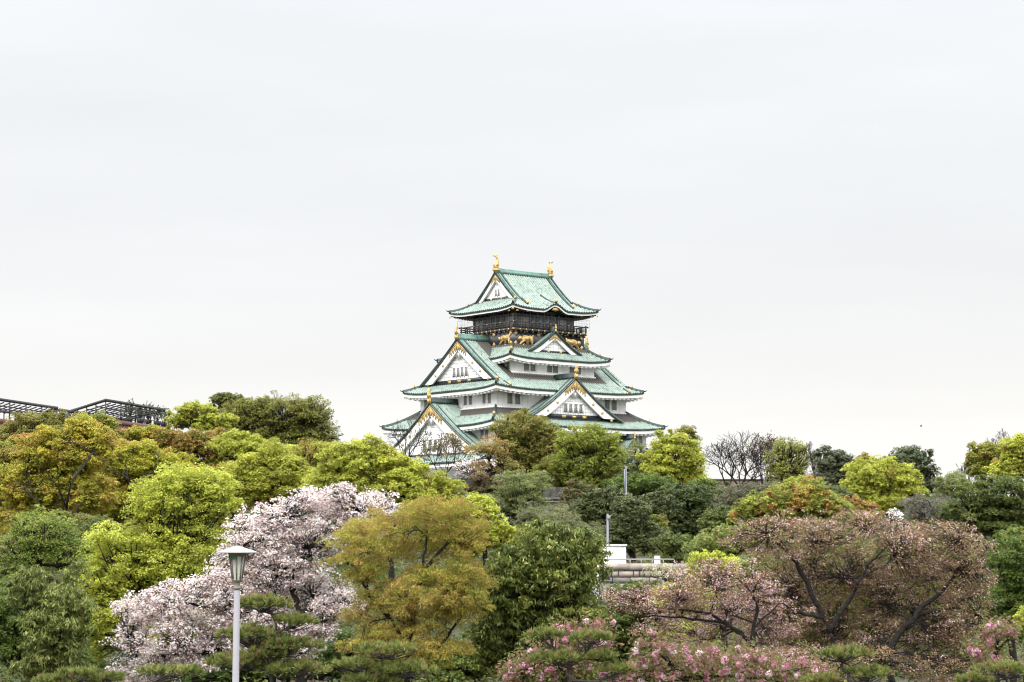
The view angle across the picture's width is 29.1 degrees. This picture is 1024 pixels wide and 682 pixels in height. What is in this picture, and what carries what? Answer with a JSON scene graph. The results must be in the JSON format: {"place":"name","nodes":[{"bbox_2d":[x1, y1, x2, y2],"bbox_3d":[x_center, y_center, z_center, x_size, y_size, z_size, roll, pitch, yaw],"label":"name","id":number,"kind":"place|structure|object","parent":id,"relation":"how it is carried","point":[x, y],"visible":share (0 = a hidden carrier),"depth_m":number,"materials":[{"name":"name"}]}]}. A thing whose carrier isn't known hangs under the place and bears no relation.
{"place":"outdoors","nodes":[
{"label":"outdoors","id":0,"kind":"place"},
{"bbox_2d":[0,518,1023,681],"bbox_3d":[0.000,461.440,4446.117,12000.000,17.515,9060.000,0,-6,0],"label":"ground","id":1,"kind":"structure","parent":0,"point":[456,633],"depth_m":85.00,"materials":[{"name":"green plant"}]},
{"bbox_2d":[4,432,33,448],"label":"camphor tree","id":2,"kind":"object","parent":1,"relation":"on","point":[24,434],"visible":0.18,"depth_m":119.66,"materials":[{"name":"orange plant"}]},
{"bbox_2d":[0,408,70,512],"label":"camphor tree","id":3,"kind":"object","parent":1,"relation":"on","point":[20,424],"visible":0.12,"depth_m":131.08,"materials":[{"name":"green plant"}]},
{"bbox_2d":[0,576,94,681],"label":"tree","id":4,"kind":"object","parent":1,"relation":"on","point":[12,637],"visible":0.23,"depth_m":55.73,"materials":[{"name":"green plant"}]},
{"bbox_2d":[0,504,95,678],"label":"tree","id":5,"kind":"object","parent":1,"relation":"on","point":[37,550],"visible":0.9,"depth_m":51.54,"materials":[{"name":"green plant"}]},
{"bbox_2d":[2,560,99,681],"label":"tree","id":6,"kind":"object","parent":1,"relation":"on","point":[62,614],"visible":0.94,"depth_m":48.19,"materials":[{"name":"green plant"}]},
{"bbox_2d":[0,514,120,669],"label":"tree","id":7,"kind":"object","parent":1,"relation":"on","point":[87,525],"visible":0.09,"depth_m":65.24,"materials":[{"name":"green plant"}]},
{"bbox_2d":[0,437,121,582],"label":"camphor tree","id":8,"kind":"object","parent":1,"relation":"on","point":[5,452],"visible":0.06,"depth_m":113.10,"materials":[{"name":"green plant"}]},
{"bbox_2d":[0,412,125,543],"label":"camphor tree","id":9,"kind":"object","parent":1,"relation":"on","point":[40,474],"visible":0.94,"depth_m":99.08,"materials":[{"name":"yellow plant"}]},
{"bbox_2d":[20,510,145,585],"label":"tree","id":10,"kind":"object","parent":1,"relation":"on","point":[84,518],"visible":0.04,"depth_m":74.37,"materials":[{"name":"green plant"}]},
{"bbox_2d":[0,405,167,553],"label":"terrace building","id":11,"kind":"structure","parent":1,"relation":"on","point":[125,424],"depth_m":153.48,"materials":[{"name":"brown tile"}]},
{"bbox_2d":[0,398,57,418],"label":"pergola","id":12,"kind":"object","parent":11,"relation":"on","point":[4,411],"visible":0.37,"depth_m":157.96,"materials":[{"name":"black metal"}]},
{"bbox_2d":[68,399,165,426],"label":"pergola","id":13,"kind":"object","parent":11,"relation":"on","point":[121,403],"visible":0.48,"depth_m":157.94,"materials":[{"name":"black metal"}]},
{"bbox_2d":[123,398,136,421],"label":"potted shrub","id":14,"kind":"object","parent":11,"relation":"on","point":[128,419],"visible":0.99,"depth_m":155.21,"materials":[{"name":"green plant"}]},
{"bbox_2d":[143,401,155,423],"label":"potted shrub","id":15,"kind":"object","parent":11,"relation":"on","point":[148,420],"visible":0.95,"depth_m":158.77,"materials":[{"name":"green plant"}]},
{"bbox_2d":[153,404,163,425],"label":"potted shrub","id":16,"kind":"object","parent":11,"relation":"on","point":[157,418],"visible":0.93,"depth_m":160.49,"materials":[{"name":"plant"}]},
{"bbox_2d":[57,410,127,438],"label":"tree","id":17,"kind":"object","parent":1,"relation":"on","point":[108,420],"visible":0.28,"depth_m":121.70,"materials":[{"name":"green plant"}]},
{"bbox_2d":[30,661,203,681],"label":"clipped pine","id":18,"kind":"object","parent":1,"relation":"on","point":[90,674],"visible":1,"depth_m":31.03,"materials":[{"name":"green plant"}]},
{"bbox_2d":[81,438,200,531],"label":"camphor tree","id":19,"kind":"object","parent":1,"relation":"on","point":[148,460],"visible":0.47,"depth_m":104.90,"materials":[{"name":"green plant"}]},
{"bbox_2d":[122,424,164,546],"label":"camphor tree","id":20,"kind":"object","parent":1,"relation":"on","point":[138,433],"visible":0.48,"depth_m":123.53,"materials":[{"name":"green plant"}]},
{"bbox_2d":[72,459,245,664],"bbox_3d":[-11.111,7.609,61.547,6.087,7.811,3.412,0,-6,0],"label":"camphor tree","id":21,"kind":"object","parent":1,"relation":"on","point":[141,564],"visible":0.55,"depth_m":61.13,"materials":[{"name":"green plant"}]},
{"bbox_2d":[150,424,242,562],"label":"camphor tree","id":22,"kind":"object","parent":1,"relation":"on","point":[189,442],"visible":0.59,"depth_m":111.29,"materials":[{"name":"green plant"}]},
{"bbox_2d":[163,399,238,562],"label":"camphor tree","id":23,"kind":"object","parent":1,"relation":"on","point":[186,415],"visible":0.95,"depth_m":141.62,"materials":[{"name":"green plant"}]},
{"bbox_2d":[207,392,249,543],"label":"tree","id":24,"kind":"object","parent":1,"relation":"on","point":[221,398],"visible":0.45,"depth_m":151.86,"materials":[{"name":"green plant"}]},
{"bbox_2d":[218,546,256,681],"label":"park lamp","id":25,"kind":"object","parent":1,"relation":"on","point":[237,556],"visible":1,"depth_m":29.70,"materials":[{"name":"metal"}]},
{"bbox_2d":[99,481,405,681],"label":"cherry tree","id":26,"kind":"object","parent":1,"relation":"on","point":[282,523],"visible":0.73,"depth_m":51.35,"materials":[{"name":"pink plant"}]},
{"bbox_2d":[123,628,385,681],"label":"shrub","id":27,"kind":"object","parent":1,"relation":"on","point":[330,653],"visible":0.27,"depth_m":57.78,"materials":[{"name":"green plant"}]},
{"bbox_2d":[205,428,319,595],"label":"camphor tree","id":28,"kind":"object","parent":1,"relation":"on","point":[229,447],"visible":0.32,"depth_m":107.62,"materials":[{"name":"green plant"}]},
{"bbox_2d":[203,591,332,681],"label":"clipped pine","id":29,"kind":"object","parent":1,"relation":"on","point":[271,649],"visible":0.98,"depth_m":32.05,"materials":[{"name":"green plant"}]},
{"bbox_2d":[219,437,326,595],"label":"camphor tree","id":30,"kind":"object","parent":1,"relation":"on","point":[275,471],"visible":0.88,"depth_m":93.25,"materials":[{"name":"green plant"}]},
{"bbox_2d":[218,389,343,506],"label":"camphor tree","id":31,"kind":"object","parent":1,"relation":"on","point":[266,418],"visible":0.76,"depth_m":145.32,"materials":[{"name":"green plant"}]},
{"bbox_2d":[288,437,332,605],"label":"tree","id":32,"kind":"object","parent":1,"relation":"on","point":[309,453],"visible":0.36,"depth_m":99.50,"materials":[{"name":"green plant"}]},
{"bbox_2d":[298,432,467,623],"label":"camphor tree","id":33,"kind":"object","parent":1,"relation":"on","point":[373,463],"visible":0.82,"depth_m":85.27,"materials":[{"name":"green plant"}]},
{"bbox_2d":[331,638,440,681],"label":"clipped pine","id":34,"kind":"object","parent":1,"relation":"on","point":[384,670],"visible":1,"depth_m":32.47,"materials":[{"name":"green plant"}]},
{"bbox_2d":[316,493,502,681],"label":"tree","id":35,"kind":"object","parent":1,"relation":"on","point":[453,589],"visible":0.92,"depth_m":46.45,"materials":[{"name":"yellow plant"}]},
{"bbox_2d":[387,419,433,459],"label":"bare tree","id":36,"kind":"object","parent":1,"relation":"on","point":[405,438],"visible":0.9,"depth_m":300.21,"materials":[{"name":"grey plant"}]},
{"bbox_2d":[385,631,503,681],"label":"shrub","id":37,"kind":"object","parent":1,"relation":"on","point":[467,667],"visible":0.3,"depth_m":61.59,"materials":[{"name":"green plant"}]},
{"bbox_2d":[414,429,474,499],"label":"bare tree","id":38,"kind":"object","parent":1,"relation":"on","point":[454,442],"visible":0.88,"depth_m":280.57,"materials":[{"name":"grey plant"}]},
{"bbox_2d":[451,456,502,479],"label":"cherry tree","id":39,"kind":"object","parent":1,"relation":"on","point":[462,469],"visible":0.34,"depth_m":262.90,"materials":[{"name":"white plant"}]},
{"bbox_2d":[462,471,510,513],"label":"shrub","id":40,"kind":"object","parent":1,"relation":"on","point":[479,484],"visible":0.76,"depth_m":199.11,"materials":[{"name":"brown plant"}]},
{"bbox_2d":[455,490,521,676],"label":"tree","id":41,"kind":"object","parent":1,"relation":"on","point":[500,532],"visible":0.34,"depth_m":67.36,"materials":[{"name":"green plant"}]},
{"bbox_2d":[464,432,525,481],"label":"tree","id":42,"kind":"object","parent":1,"relation":"on","point":[497,453],"visible":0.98,"depth_m":227.46,"materials":[{"name":"brown plant"}]},
{"bbox_2d":[0,494,1023,681],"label":"undergrowth","id":43,"kind":"object","parent":1,"relation":"on","point":[349,625],"visible":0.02,"depth_m":102.05,"materials":[{"name":"green plant"}]},
{"bbox_2d":[484,469,554,520],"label":"tree","id":44,"kind":"object","parent":1,"relation":"on","point":[514,495],"visible":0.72,"depth_m":188.88,"materials":[{"name":"green plant"}]},
{"bbox_2d":[481,498,561,524],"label":"site hoarding","id":45,"kind":"object","parent":1,"relation":"on","point":[555,500],"visible":0.1,"depth_m":200.03,"materials":[{"name":"grey"}]},
{"bbox_2d":[509,500,537,529],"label":"conifer","id":46,"kind":"object","parent":1,"relation":"on","point":[519,521],"visible":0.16,"depth_m":167.05,"materials":[{"name":"green plant"}]},
{"bbox_2d":[488,407,563,482],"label":"tree","id":47,"kind":"object","parent":1,"relation":"on","point":[537,437],"visible":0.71,"depth_m":238.59,"materials":[{"name":"green plant"}]},
{"bbox_2d":[380,253,676,497],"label":"castle keep","id":48,"kind":"structure","parent":1,"relation":"on","point":[521,346],"depth_m":372.05,"materials":[{"name":"paint"}]},
{"bbox_2d":[464,515,614,681],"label":"tree","id":49,"kind":"object","parent":1,"relation":"on","point":[560,574],"visible":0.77,"depth_m":49.05,"materials":[{"name":"green plant"}]},
{"bbox_2d":[468,506,610,544],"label":"shrub","id":50,"kind":"object","parent":1,"relation":"on","point":[550,516],"visible":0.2,"depth_m":139.11,"materials":[{"name":"green plant"}]},
{"bbox_2d":[523,456,582,496],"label":"tree","id":51,"kind":"object","parent":1,"relation":"on","point":[557,482],"visible":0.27,"depth_m":234.31,"materials":[{"name":"green plant"}]},
{"bbox_2d":[543,487,563,496],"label":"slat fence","id":52,"kind":"object","parent":1,"relation":"on","point":[553,492],"visible":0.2,"depth_m":221.44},
{"bbox_2d":[486,608,628,681],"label":"double cherry","id":53,"kind":"object","parent":1,"relation":"on","point":[517,671],"visible":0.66,"depth_m":36.44,"materials":[{"name":"pink plant"}]},
{"bbox_2d":[513,503,606,556],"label":"shrub","id":54,"kind":"object","parent":1,"relation":"on","point":[529,511],"visible":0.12,"depth_m":149.22,"materials":[{"name":"green plant"}]},
{"bbox_2d":[551,478,594,509],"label":"tree","id":55,"kind":"object","parent":1,"relation":"on","point":[575,490],"visible":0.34,"depth_m":195.07,"materials":[{"name":"green plant"}]},
{"bbox_2d":[521,624,637,681],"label":"clipped pine","id":56,"kind":"object","parent":1,"relation":"on","point":[551,654],"visible":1,"depth_m":32.05,"materials":[{"name":"green plant"}]},
{"bbox_2d":[546,422,628,489],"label":"tree","id":57,"kind":"object","parent":1,"relation":"on","point":[597,458],"visible":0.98,"depth_m":230.71,"materials":[{"name":"green plant"}]},
{"bbox_2d":[600,567,610,607],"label":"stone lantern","id":58,"kind":"object","parent":1,"relation":"on","point":[608,580],"visible":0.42,"depth_m":94.09,"materials":[{"name":"grey stone"}]},
{"bbox_2d":[588,544,626,606],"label":"white cabin","id":59,"kind":"object","parent":1,"relation":"on","point":[618,551],"visible":0.09,"depth_m":104.39,"materials":[{"name":"white"}]},
{"bbox_2d":[567,484,684,543],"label":"shrub","id":60,"kind":"object","parent":1,"relation":"on","point":[603,498],"visible":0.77,"depth_m":176.86,"materials":[{"name":"green plant"}]},
{"bbox_2d":[624,466,627,558],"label":"steel pole","id":61,"kind":"object","parent":1,"relation":"on","point":[625,480],"visible":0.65,"depth_m":159.62,"materials":[{"name":"grey metal"}]},
{"bbox_2d":[601,578,658,606],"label":"shrub","id":62,"kind":"object","parent":1,"relation":"on","point":[625,585],"visible":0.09,"depth_m":85.41,"materials":[{"name":"green plant"}]},
{"bbox_2d":[590,581,672,680],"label":"shrub","id":63,"kind":"object","parent":1,"relation":"on","point":[622,637],"visible":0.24,"depth_m":59.96,"materials":[{"name":"green plant"}]},
{"bbox_2d":[614,439,648,495],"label":"tree","id":64,"kind":"object","parent":1,"relation":"on","point":[635,466],"visible":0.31,"depth_m":242.04,"materials":[{"name":"green plant"}]},
{"bbox_2d":[601,493,669,561],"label":"tree","id":65,"kind":"object","parent":1,"relation":"on","point":[631,528],"visible":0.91,"depth_m":148.54,"materials":[{"name":"green plant"}]},
{"bbox_2d":[599,563,688,614],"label":"stone wall","id":66,"kind":"structure","parent":1,"relation":"on","point":[623,573],"depth_m":97.32,"materials":[{"name":"grey stone"}]},
{"bbox_2d":[607,559,674,562],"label":"hand railing","id":67,"kind":"object","parent":66,"relation":"on","point":[640,559],"visible":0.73,"depth_m":97.72,"materials":[{"name":"grey metal"}]},
{"bbox_2d":[599,471,725,499],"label":"shrub","id":68,"kind":"object","parent":1,"relation":"on","point":[640,484],"visible":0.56,"depth_m":212.40,"materials":[{"name":"green plant"}]},
{"bbox_2d":[640,562,686,621],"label":"shrub","id":69,"kind":"object","parent":1,"relation":"on","point":[660,571],"visible":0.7,"depth_m":92.23,"materials":[{"name":"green plant"}]},
{"bbox_2d":[651,513,677,560],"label":"shrub","id":70,"kind":"object","parent":1,"relation":"on","point":[659,520],"visible":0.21,"depth_m":157.01,"materials":[{"name":"green plant"}]},
{"bbox_2d":[634,429,714,487],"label":"camphor tree","id":71,"kind":"object","parent":1,"relation":"on","point":[685,468],"visible":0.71,"depth_m":223.18,"materials":[{"name":"green plant"}]},
{"bbox_2d":[670,425,702,454],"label":"tree","id":72,"kind":"object","parent":1,"relation":"on","point":[690,431],"visible":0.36,"depth_m":261.73,"materials":[{"name":"green plant"}]},
{"bbox_2d":[646,549,741,681],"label":"shrub","id":73,"kind":"object","parent":1,"relation":"on","point":[701,556],"visible":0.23,"depth_m":59.33,"materials":[{"name":"green plant"}]},
{"bbox_2d":[660,480,734,539],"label":"tree","id":74,"kind":"object","parent":1,"relation":"on","point":[697,501],"visible":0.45,"depth_m":184.42,"materials":[{"name":"green plant"}]},
{"bbox_2d":[650,504,755,585],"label":"shrub","id":75,"kind":"object","parent":1,"relation":"on","point":[719,515],"visible":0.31,"depth_m":117.02,"materials":[{"name":"green plant"}]},
{"bbox_2d":[594,556,822,681],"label":"cherry tree","id":76,"kind":"object","parent":1,"relation":"on","point":[721,623],"visible":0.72,"depth_m":44.78,"materials":[{"name":"pink plant"}]},
{"bbox_2d":[587,617,845,681],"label":"double cherry","id":77,"kind":"object","parent":1,"relation":"on","point":[720,667],"visible":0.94,"depth_m":37.35,"materials":[{"name":"pink plant"}]},
{"bbox_2d":[681,523,763,651],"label":"shrub","id":78,"kind":"object","parent":1,"relation":"on","point":[710,544],"visible":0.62,"depth_m":69.33,"materials":[{"name":"green plant"}]},
{"bbox_2d":[709,479,760,491],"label":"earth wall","id":79,"kind":"structure","parent":1,"relation":"on","point":[732,481],"depth_m":291.40,"materials":[{"name":"grey stone"}]},
{"bbox_2d":[700,430,782,499],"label":"bare tree","id":80,"kind":"object","parent":1,"relation":"on","point":[731,453],"visible":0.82,"depth_m":261.75,"materials":[{"name":"brown plant"}]},
{"bbox_2d":[698,480,784,539],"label":"thicket","id":81,"kind":"object","parent":1,"relation":"on","point":[739,493],"visible":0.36,"depth_m":171.11,"materials":[{"name":"green plant"}]},
{"bbox_2d":[733,430,777,492],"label":"bare tree","id":82,"kind":"object","parent":1,"relation":"on","point":[760,442],"visible":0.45,"depth_m":269.19,"materials":[{"name":"brown plant"}]},
{"bbox_2d":[761,435,815,485],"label":"tree","id":83,"kind":"object","parent":1,"relation":"on","point":[783,456],"visible":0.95,"depth_m":249.22,"materials":[{"name":"green plant"}]},
{"bbox_2d":[725,474,855,647],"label":"tree","id":84,"kind":"object","parent":1,"relation":"on","point":[799,495],"visible":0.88,"depth_m":79.20,"materials":[{"name":"green plant"}]},
{"bbox_2d":[802,441,827,477],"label":"bare tree","id":85,"kind":"object","parent":1,"relation":"on","point":[813,467],"visible":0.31,"depth_m":239.56,"materials":[{"name":"grey plant"}]},
{"bbox_2d":[810,444,854,526],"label":"tree","id":86,"kind":"object","parent":1,"relation":"on","point":[831,463],"visible":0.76,"depth_m":213.85,"materials":[{"name":"green plant"}]},
{"bbox_2d":[813,483,866,530],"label":"tree","id":87,"kind":"object","parent":1,"relation":"on","point":[838,490],"visible":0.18,"depth_m":159.11,"materials":[{"name":"green plant"}]},
{"bbox_2d":[800,643,891,681],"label":"clipped pine","id":88,"kind":"object","parent":1,"relation":"on","point":[874,669],"visible":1,"depth_m":33.01,"materials":[{"name":"green plant"}]},
{"bbox_2d":[729,532,977,680],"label":"shrub","id":89,"kind":"object","parent":1,"relation":"on","point":[746,565],"visible":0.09,"depth_m":61.02,"materials":[{"name":"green plant"}]},
{"bbox_2d":[716,505,1011,681],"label":"cherry tree","id":90,"kind":"object","parent":1,"relation":"on","point":[835,628],"visible":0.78,"depth_m":50.92,"materials":[{"name":"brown plant"}]},
{"bbox_2d":[841,494,886,543],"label":"shrub","id":91,"kind":"object","parent":1,"relation":"on","point":[857,504],"visible":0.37,"depth_m":97.44,"materials":[{"name":"orange plant"}]},
{"bbox_2d":[839,454,929,531],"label":"camphor tree","id":92,"kind":"object","parent":1,"relation":"on","point":[884,489],"visible":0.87,"depth_m":166.59,"materials":[{"name":"green plant"}]},
{"bbox_2d":[882,507,910,681],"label":"cherry tree","id":93,"kind":"object","parent":1,"relation":"on","point":[891,677],"visible":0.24,"depth_m":57.56,"materials":[{"name":"white plant"}]},
{"bbox_2d":[875,444,942,493],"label":"tree","id":94,"kind":"object","parent":1,"relation":"on","point":[911,454],"visible":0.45,"depth_m":234.94,"materials":[{"name":"green plant"}]},
{"bbox_2d":[866,519,988,556],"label":"thicket","id":95,"kind":"object","parent":1,"relation":"on","point":[887,530],"visible":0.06,"depth_m":103.24,"materials":[{"name":"brown plant"}]},
{"bbox_2d":[895,493,965,535],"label":"thicket","id":96,"kind":"object","parent":1,"relation":"on","point":[919,508],"visible":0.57,"depth_m":137.20,"materials":[{"name":"grey plant"}]},
{"bbox_2d":[922,470,971,537],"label":"tree","id":97,"kind":"object","parent":1,"relation":"on","point":[950,479],"visible":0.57,"depth_m":189.18,"materials":[{"name":"green plant"}]},
{"bbox_2d":[954,553,995,681],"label":"shrub","id":98,"kind":"object","parent":1,"relation":"on","point":[987,573],"visible":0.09,"depth_m":60.35,"materials":[{"name":"plant"}]},
{"bbox_2d":[934,473,1023,551],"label":"tree","id":99,"kind":"object","parent":1,"relation":"on","point":[992,510],"visible":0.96,"depth_m":91.15,"materials":[{"name":"green plant"}]},
{"bbox_2d":[962,441,1007,571],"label":"camphor tree","id":100,"kind":"object","parent":1,"relation":"on","point":[985,453],"visible":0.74,"depth_m":131.40,"materials":[{"name":"green plant"}]},
{"bbox_2d":[953,657,1023,681],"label":"clipped pine","id":101,"kind":"object","parent":1,"relation":"on","point":[1004,667],"visible":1,"depth_m":33.49,"materials":[{"name":"green plant"}]},
{"bbox_2d":[956,610,1023,681],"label":"double cherry","id":102,"kind":"object","parent":1,"relation":"on","point":[1007,632],"visible":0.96,"depth_m":42.44,"materials":[{"name":"pink plant"}]},
{"bbox_2d":[960,524,1023,681],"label":"tree","id":103,"kind":"object","parent":1,"relation":"on","point":[1008,593],"visible":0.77,"depth_m":56.15,"materials":[{"name":"green plant"}]},
{"bbox_2d":[982,432,1023,558],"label":"camphor tree","id":104,"kind":"object","parent":1,"relation":"on","point":[1010,462],"visible":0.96,"depth_m":119.48,"materials":[{"name":"green plant"}]},
{"bbox_2d":[1012,605,1023,681],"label":"shrub","id":105,"kind":"object","parent":1,"relation":"on","point":[1019,613],"visible":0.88,"depth_m":53.52,"materials":[{"name":"green plant"}]},
{"bbox_2d":[0,0,1023,496],"label":"sky","id":106,"kind":"structure","parent":0,"point":[803,220],"materials":[{"name":"white"}]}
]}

